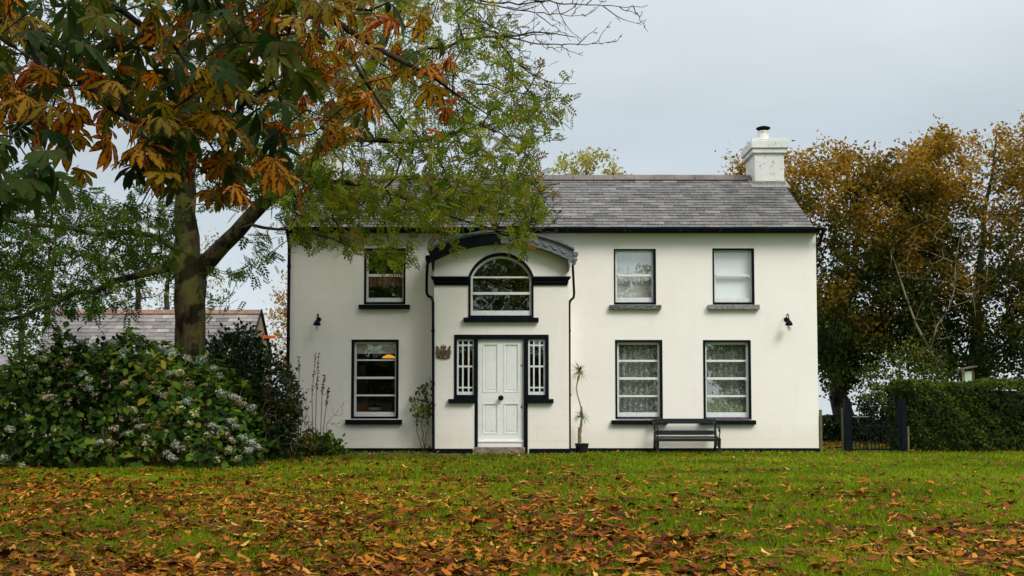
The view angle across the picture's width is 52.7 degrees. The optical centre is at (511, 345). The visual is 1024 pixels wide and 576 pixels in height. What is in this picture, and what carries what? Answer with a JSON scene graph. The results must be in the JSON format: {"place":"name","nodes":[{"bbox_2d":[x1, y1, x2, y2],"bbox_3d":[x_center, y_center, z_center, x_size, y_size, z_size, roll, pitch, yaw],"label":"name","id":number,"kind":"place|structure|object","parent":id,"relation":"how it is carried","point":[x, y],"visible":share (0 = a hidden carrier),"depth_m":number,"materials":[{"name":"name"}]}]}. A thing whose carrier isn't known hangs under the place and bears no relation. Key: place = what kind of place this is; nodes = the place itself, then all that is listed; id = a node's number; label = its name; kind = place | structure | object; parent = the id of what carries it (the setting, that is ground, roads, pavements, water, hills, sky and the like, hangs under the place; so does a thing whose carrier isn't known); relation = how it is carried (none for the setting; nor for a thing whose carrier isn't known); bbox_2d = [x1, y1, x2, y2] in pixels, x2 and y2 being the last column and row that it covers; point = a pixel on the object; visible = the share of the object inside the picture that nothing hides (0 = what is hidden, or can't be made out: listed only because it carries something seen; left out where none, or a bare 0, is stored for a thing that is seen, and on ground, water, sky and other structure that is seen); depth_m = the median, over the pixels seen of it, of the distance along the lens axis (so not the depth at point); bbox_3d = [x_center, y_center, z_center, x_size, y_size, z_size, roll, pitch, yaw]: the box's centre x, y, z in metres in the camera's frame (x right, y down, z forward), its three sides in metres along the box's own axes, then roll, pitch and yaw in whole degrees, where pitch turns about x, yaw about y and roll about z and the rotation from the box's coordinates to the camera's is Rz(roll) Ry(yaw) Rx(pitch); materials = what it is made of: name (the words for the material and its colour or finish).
{"place":"outdoors","nodes":[
{"label":"outdoors","id":0,"kind":"place"},
{"bbox_2d":[293,454,500,455],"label":"path","id":1,"kind":"structure","parent":0,"point":[412,454],"depth_m":18.92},
{"bbox_2d":[0,0,1023,401],"label":"sky","id":2,"kind":"structure","parent":0,"point":[704,75],"materials":[{"name":"white"}]},
{"bbox_2d":[0,439,1023,575],"bbox_3d":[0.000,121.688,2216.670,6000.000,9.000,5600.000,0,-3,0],"label":"ground","id":3,"kind":"structure","parent":0,"point":[153,444],"depth_m":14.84,"materials":[{"name":"green plant"}]},
{"bbox_2d":[0,251,53,360],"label":"background tree","id":4,"kind":"object","parent":3,"relation":"on","point":[22,334],"visible":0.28,"depth_m":29.27,"materials":[{"name":"green plant"}]},
{"bbox_2d":[1,211,124,331],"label":"background tree","id":5,"kind":"object","parent":3,"relation":"on","point":[45,233],"visible":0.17,"depth_m":36.13,"materials":[{"name":"green plant"}]},
{"bbox_2d":[72,200,229,309],"bbox_3d":[-11.267,-0.509,32.128,5.770,8.045,3.839,0,-3,0],"label":"background tree","id":6,"kind":"object","parent":3,"relation":"on","point":[150,290],"visible":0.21,"depth_m":32.16,"materials":[{"name":"green plant"}]},
{"bbox_2d":[32,309,272,438],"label":"outbuilding","id":7,"kind":"structure","parent":3,"relation":"on","point":[157,325],"depth_m":27.80,"materials":[{"name":"stone"}]},
{"bbox_2d":[263,335,275,338],"bbox_3d":[-6.661,-0.242,28.412,0.328,0.080,0.120,0,-3,0],"label":"metal bar","id":8,"kind":"object","parent":7,"relation":"attached to","point":[269,336],"visible":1,"depth_m":28.35,"materials":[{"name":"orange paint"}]},
{"bbox_2d":[0,456,331,468],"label":"ground bed","id":9,"kind":"object","parent":3,"relation":"on","point":[205,462],"visible":0.09,"depth_m":16.81,"materials":[{"name":"soil"}]},
{"bbox_2d":[0,321,287,469],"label":"hydrangea bush","id":10,"kind":"object","parent":9,"relation":"on","point":[113,359],"visible":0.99,"depth_m":15.39,"materials":[{"name":"green plant"}]},
{"bbox_2d":[205,317,306,457],"bbox_3d":[-4.599,0.794,18.041,2.392,2.604,2.338,0,-3,0],"label":"evergreen bush","id":11,"kind":"object","parent":9,"relation":"on","point":[241,352],"visible":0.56,"depth_m":17.45,"materials":[{"name":"green plant"}]},
{"bbox_2d":[256,373,321,459],"bbox_3d":[-3.791,1.202,17.549,1.154,1.465,2.276,0,-3,-6],"label":"bramble thicket","id":12,"kind":"object","parent":9,"relation":"on","point":[304,439],"visible":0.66,"depth_m":17.21,"materials":[{"name":"green plant"}]},
{"bbox_2d":[145,212,229,309],"bbox_3d":[-10.280,-0.487,32.673,2.567,8.044,4.129,1,-3,-12],"label":"background tree","id":13,"kind":"object","parent":3,"relation":"on","point":[167,305],"visible":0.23,"depth_m":32.59,"materials":[{"name":"green plant"}]},
{"bbox_2d":[0,0,487,230],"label":"horse chestnut tree","id":14,"kind":"object","parent":3,"relation":"on","point":[219,80],"visible":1,"depth_m":5.22,"materials":[{"name":"orange plant"}]},
{"bbox_2d":[263,269,286,382],"bbox_3d":[-6.765,0.576,33.054,2.529,6.354,3.830,1,-3,-13],"label":"russet tree","id":15,"kind":"object","parent":3,"relation":"on","point":[279,298],"visible":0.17,"depth_m":32.49,"materials":[{"name":"brown plant"}]},
{"bbox_2d":[297,356,300,455],"bbox_3d":[-3.773,1.076,18.272,0.086,1.785,0.082,0,-3,0],"label":"flower spike","id":16,"kind":"object","parent":3,"relation":"on","point":[298,392],"visible":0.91,"depth_m":18.29,"materials":[{"name":"brown plant"}]},
{"bbox_2d":[311,353,315,434],"bbox_3d":[-3.579,1.058,18.670,0.094,1.861,0.102,-2,-4,38],"label":"flower spike","id":17,"kind":"object","parent":3,"relation":"on","point":[312,389],"visible":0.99,"depth_m":18.69,"materials":[{"name":"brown plant"}]},
{"bbox_2d":[314,352,319,438],"bbox_3d":[-3.497,1.050,18.578,0.086,1.868,0.104,3,-4,-41],"label":"flower spike","id":18,"kind":"object","parent":3,"relation":"on","point":[317,373],"visible":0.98,"depth_m":18.59,"materials":[{"name":"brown plant"}]},
{"bbox_2d":[320,374,325,440],"bbox_3d":[-3.374,1.243,18.467,0.090,1.471,0.092,-2,-4,33],"label":"flower spike","id":19,"kind":"object","parent":3,"relation":"on","point":[324,377],"visible":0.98,"depth_m":18.47,"materials":[{"name":"brown plant"}]},
{"bbox_2d":[295,428,350,457],"bbox_3d":[-3.394,1.832,18.492,1.106,0.774,1.304,1,-3,-23],"label":"green plant","id":20,"kind":"object","parent":3,"relation":"on","point":[333,449],"visible":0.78,"depth_m":18.22,"materials":[{"name":"green plant"}]},
{"bbox_2d":[0,0,647,462],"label":"ash tree","id":21,"kind":"object","parent":3,"relation":"on","point":[188,266],"visible":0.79,"depth_m":15.87,"materials":[{"name":"green plant"}]},
{"bbox_2d":[321,387,329,455],"bbox_3d":[-3.296,1.352,18.363,0.144,1.243,0.095,-1,-3,25],"label":"flower spike","id":22,"kind":"object","parent":3,"relation":"on","point":[327,396],"visible":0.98,"depth_m":18.36,"materials":[{"name":"brown plant"}]},
{"bbox_2d":[321,403,343,455],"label":"wispy stems","id":23,"kind":"object","parent":3,"relation":"on","point":[332,423],"visible":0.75,"depth_m":18.47,"materials":[{"name":"green plant"}]},
{"bbox_2d":[408,378,431,450],"bbox_3d":[-1.668,1.300,19.693,0.617,1.420,0.497,0,-3,0],"label":"climbing rose","id":24,"kind":"object","parent":3,"relation":"on","point":[426,406],"visible":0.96,"depth_m":19.67,"materials":[{"name":"green plant"}]},
{"bbox_2d":[0,449,1023,575],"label":"fallen leaves","id":25,"kind":"object","parent":3,"relation":"on","point":[367,561],"visible":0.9,"depth_m":7.69,"materials":[{"name":"brown plant"}]},
{"bbox_2d":[280,126,824,453],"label":"house","id":26,"kind":"structure","parent":3,"relation":"on","point":[644,300],"depth_m":20.04,"materials":[{"name":"white paint"}]},
{"bbox_2d":[313,314,320,328],"bbox_3d":[-3.742,-0.446,19.915,0.144,0.360,0.272,0,-3,0],"label":"wall lamp","id":27,"kind":"object","parent":26,"relation":"attached to","point":[316,323],"visible":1,"depth_m":19.84,"materials":[{"name":"black metal"}]},
{"bbox_2d":[345,340,401,424],"bbox_3d":[-2.662,0.701,20.046,1.085,1.640,0.290,0,-3,0],"label":"window","id":28,"kind":"structure","parent":26,"relation":"in","point":[357,346],"depth_m":20.05,"materials":[{"name":"white paint"}]},
{"bbox_2d":[356,401,394,410],"bbox_3d":[-2.837,1.611,21.140,0.851,0.956,0.450,0,-3,0],"label":"kitchen cupboard","id":29,"kind":"object","parent":26,"relation":"in","point":[384,405],"visible":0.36,"depth_m":20.96,"materials":[{"name":"brown wood"}]},
{"bbox_2d":[356,411,394,411],"bbox_3d":[-2.721,1.333,20.663,0.844,0.048,0.510,0,-3,0],"label":"window counter","id":30,"kind":"object","parent":26,"relation":"on","point":[375,411],"depth_m":20.41,"materials":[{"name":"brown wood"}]},
{"bbox_2d":[368,403,381,410],"bbox_3d":[-2.744,1.225,20.714,0.280,0.170,0.276,0,-3,0],"label":"cooking pot","id":31,"kind":"object","parent":30,"relation":"on","point":[374,407],"visible":0.96,"depth_m":20.61,"materials":[{"name":"metal"}]},
{"bbox_2d":[358,248,409,308],"bbox_3d":[-2.472,-1.296,20.208,0.989,1.188,0.404,0,-3,0],"label":"window","id":32,"kind":"structure","parent":26,"relation":"in","point":[368,281],"depth_m":20.16,"materials":[{"name":"white paint"}]},
{"bbox_2d":[382,355,394,357],"bbox_3d":[-2.514,0.013,21.128,0.280,0.474,0.280,0,-3,0],"label":"pendant lamp","id":33,"kind":"object","parent":26,"relation":"hanging from","point":[388,356],"visible":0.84,"depth_m":21.02,"materials":[{"name":"orange"}]},
{"bbox_2d":[436,344,450,358],"bbox_3d":[-1.291,0.109,19.516,0.294,0.284,0.050,0,-3,0],"label":"coat of arms","id":34,"kind":"object","parent":26,"relation":"attached to","point":[443,353],"visible":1,"depth_m":19.51},
{"bbox_2d":[463,253,538,321],"bbox_3d":[-0.206,-1.102,19.640,1.416,1.319,0.250,0,-3,0],"label":"arched window","id":35,"kind":"structure","parent":26,"relation":"in","point":[471,313],"depth_m":19.62,"materials":[{"name":"white paint"}]},
{"bbox_2d":[478,339,523,446],"bbox_3d":[-0.211,0.891,19.525,0.866,2.040,0.150,0,-3,0],"label":"front door","id":36,"kind":"structure","parent":26,"relation":"in","point":[500,361],"depth_m":19.55,"materials":[{"name":"white paint"}]},
{"bbox_2d":[609,249,660,309],"bbox_3d":[2.384,-1.292,20.175,0.999,1.195,0.339,0,-3,0],"label":"window","id":37,"kind":"structure","parent":26,"relation":"in","point":[634,269],"depth_m":20.32,"materials":[{"name":"glass"}]},
{"bbox_2d":[611,340,666,424],"bbox_3d":[2.452,0.706,20.089,1.075,1.632,0.378,0,-3,0],"label":"window","id":38,"kind":"structure","parent":26,"relation":"in","point":[638,363],"depth_m":20.19,"materials":[{"name":"white paint"}]},
{"bbox_2d":[700,340,755,424],"bbox_3d":[4.152,0.708,20.089,1.075,1.629,0.377,0,-3,0],"label":"window","id":39,"kind":"structure","parent":26,"relation":"in","point":[726,363],"depth_m":20.19,"materials":[{"name":"white paint"}]},
{"bbox_2d":[707,248,759,309],"bbox_3d":[4.287,-1.294,20.150,0.995,1.198,0.290,0,-3,0],"label":"window","id":40,"kind":"structure","parent":26,"relation":"in","point":[733,268],"depth_m":20.26,"materials":[{"name":"white glass"}]},
{"bbox_2d":[784,313,792,328],"bbox_3d":[5.313,-0.446,19.915,0.144,0.360,0.272,0,-3,0],"label":"wall lamp","id":41,"kind":"object","parent":26,"relation":"attached to","point":[788,323],"visible":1,"depth_m":19.84,"materials":[{"name":"black metal"}]},
{"bbox_2d":[571,361,590,453],"bbox_3d":[1.285,1.154,19.619,0.466,1.768,0.487,0,-3,0],"label":"potted yucca","id":42,"kind":"object","parent":3,"relation":"on","point":[580,446],"visible":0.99,"depth_m":19.57,"materials":[{"name":"green plant"}]},
{"bbox_2d":[548,146,632,174],"bbox_3d":[2.598,-1.456,31.444,2.990,9.852,2.960,0,-3,0],"label":"yellow tree","id":43,"kind":"object","parent":3,"relation":"on","point":[587,163],"visible":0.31,"depth_m":31.47,"materials":[{"name":"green plant"}]},
{"bbox_2d":[652,418,720,452],"bbox_3d":[3.293,1.713,19.555,1.230,0.674,0.577,0,-3,0],"label":"bench","id":44,"kind":"object","parent":3,"relation":"on","point":[714,438],"visible":0.99,"depth_m":19.70,"materials":[{"name":"paint"}]},
{"bbox_2d":[819,410,822,450],"bbox_3d":[5.992,1.651,20.081,0.046,0.824,0.060,0,-3,0],"label":"wooden post","id":45,"kind":"object","parent":3,"relation":"on","point":[820,431],"visible":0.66,"depth_m":20.06,"materials":[{"name":"brown wood"}]},
{"bbox_2d":[714,129,963,425],"bbox_3d":[9.060,-1.922,27.340,7.394,9.135,7.244,0,-3,0],"label":"beech tree","id":46,"kind":"object","parent":3,"relation":"on","point":[847,331],"visible":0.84,"depth_m":25.38,"materials":[{"name":"brown plant"}]},
{"bbox_2d":[841,408,843,451],"bbox_3d":[6.424,1.636,20.082,0.052,0.855,0.060,0,-3,0],"label":"wooden post","id":47,"kind":"object","parent":3,"relation":"on","point":[842,426],"visible":0.77,"depth_m":20.06,"materials":[{"name":"brown wood"}]},
{"bbox_2d":[818,414,885,441],"bbox_3d":[8.330,2.036,25.723,4.436,0.767,1.266,0,-3,0],"label":"hedge","id":48,"kind":"object","parent":3,"relation":"on","point":[831,430],"visible":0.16,"depth_m":25.30,"materials":[{"name":"green plant"}]},
{"bbox_2d":[822,440,889,450],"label":"yard leaves","id":49,"kind":"object","parent":3,"relation":"on","point":[840,446],"visible":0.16,"depth_m":22.57,"materials":[{"name":"brown plant"}]},
{"bbox_2d":[852,382,894,442],"bbox_3d":[8.807,1.576,24.170,2.375,1.560,1.909,0,-3,0],"label":"dark shrub","id":50,"kind":"object","parent":3,"relation":"on","point":[870,412],"visible":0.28,"depth_m":24.02,"materials":[{"name":"green plant"}]},
{"bbox_2d":[843,398,906,452],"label":"garden gate","id":51,"kind":"structure","parent":3,"relation":"on","point":[901,426],"depth_m":19.96,"materials":[{"name":"black paint"}]},
{"bbox_2d":[848,336,962,413],"bbox_3d":[8.517,0.947,22.716,2.929,2.525,2.684,0,-3,0],"label":"leafy shrub","id":52,"kind":"object","parent":3,"relation":"on","point":[898,365],"visible":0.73,"depth_m":22.50,"materials":[{"name":"green plant"}]},
{"bbox_2d":[907,427,909,450],"bbox_3d":[7.685,1.817,20.072,0.036,0.493,0.060,0,-3,0],"label":"wooden post","id":53,"kind":"object","parent":3,"relation":"on","point":[908,443],"visible":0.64,"depth_m":20.05,"materials":[{"name":"brown wood"}]},
{"bbox_2d":[890,214,995,380],"bbox_3d":[9.818,-0.445,23.341,2.810,5.351,2.160,0,-3,0],"label":"bare sapling","id":54,"kind":"object","parent":3,"relation":"on","point":[921,334],"visible":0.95,"depth_m":23.27,"materials":[{"name":"brown wood"}]},
{"bbox_2d":[884,377,1023,451],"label":"clipped hedge","id":55,"kind":"object","parent":3,"relation":"on","point":[970,416],"visible":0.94,"depth_m":20.14,"materials":[{"name":"green plant"}]},
{"bbox_2d":[891,110,1023,390],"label":"beech tree","id":56,"kind":"object","parent":3,"relation":"on","point":[984,356],"visible":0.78,"depth_m":25.91,"materials":[{"name":"brown plant"}]},
{"bbox_2d":[955,366,977,381],"bbox_3d":[9.627,1.291,21.882,0.328,1.732,0.360,0,-3,0],"label":"bird box","id":57,"kind":"object","parent":3,"relation":"on","point":[968,374],"visible":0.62,"depth_m":21.82,"materials":[{"name":"white paint"}]}
]}

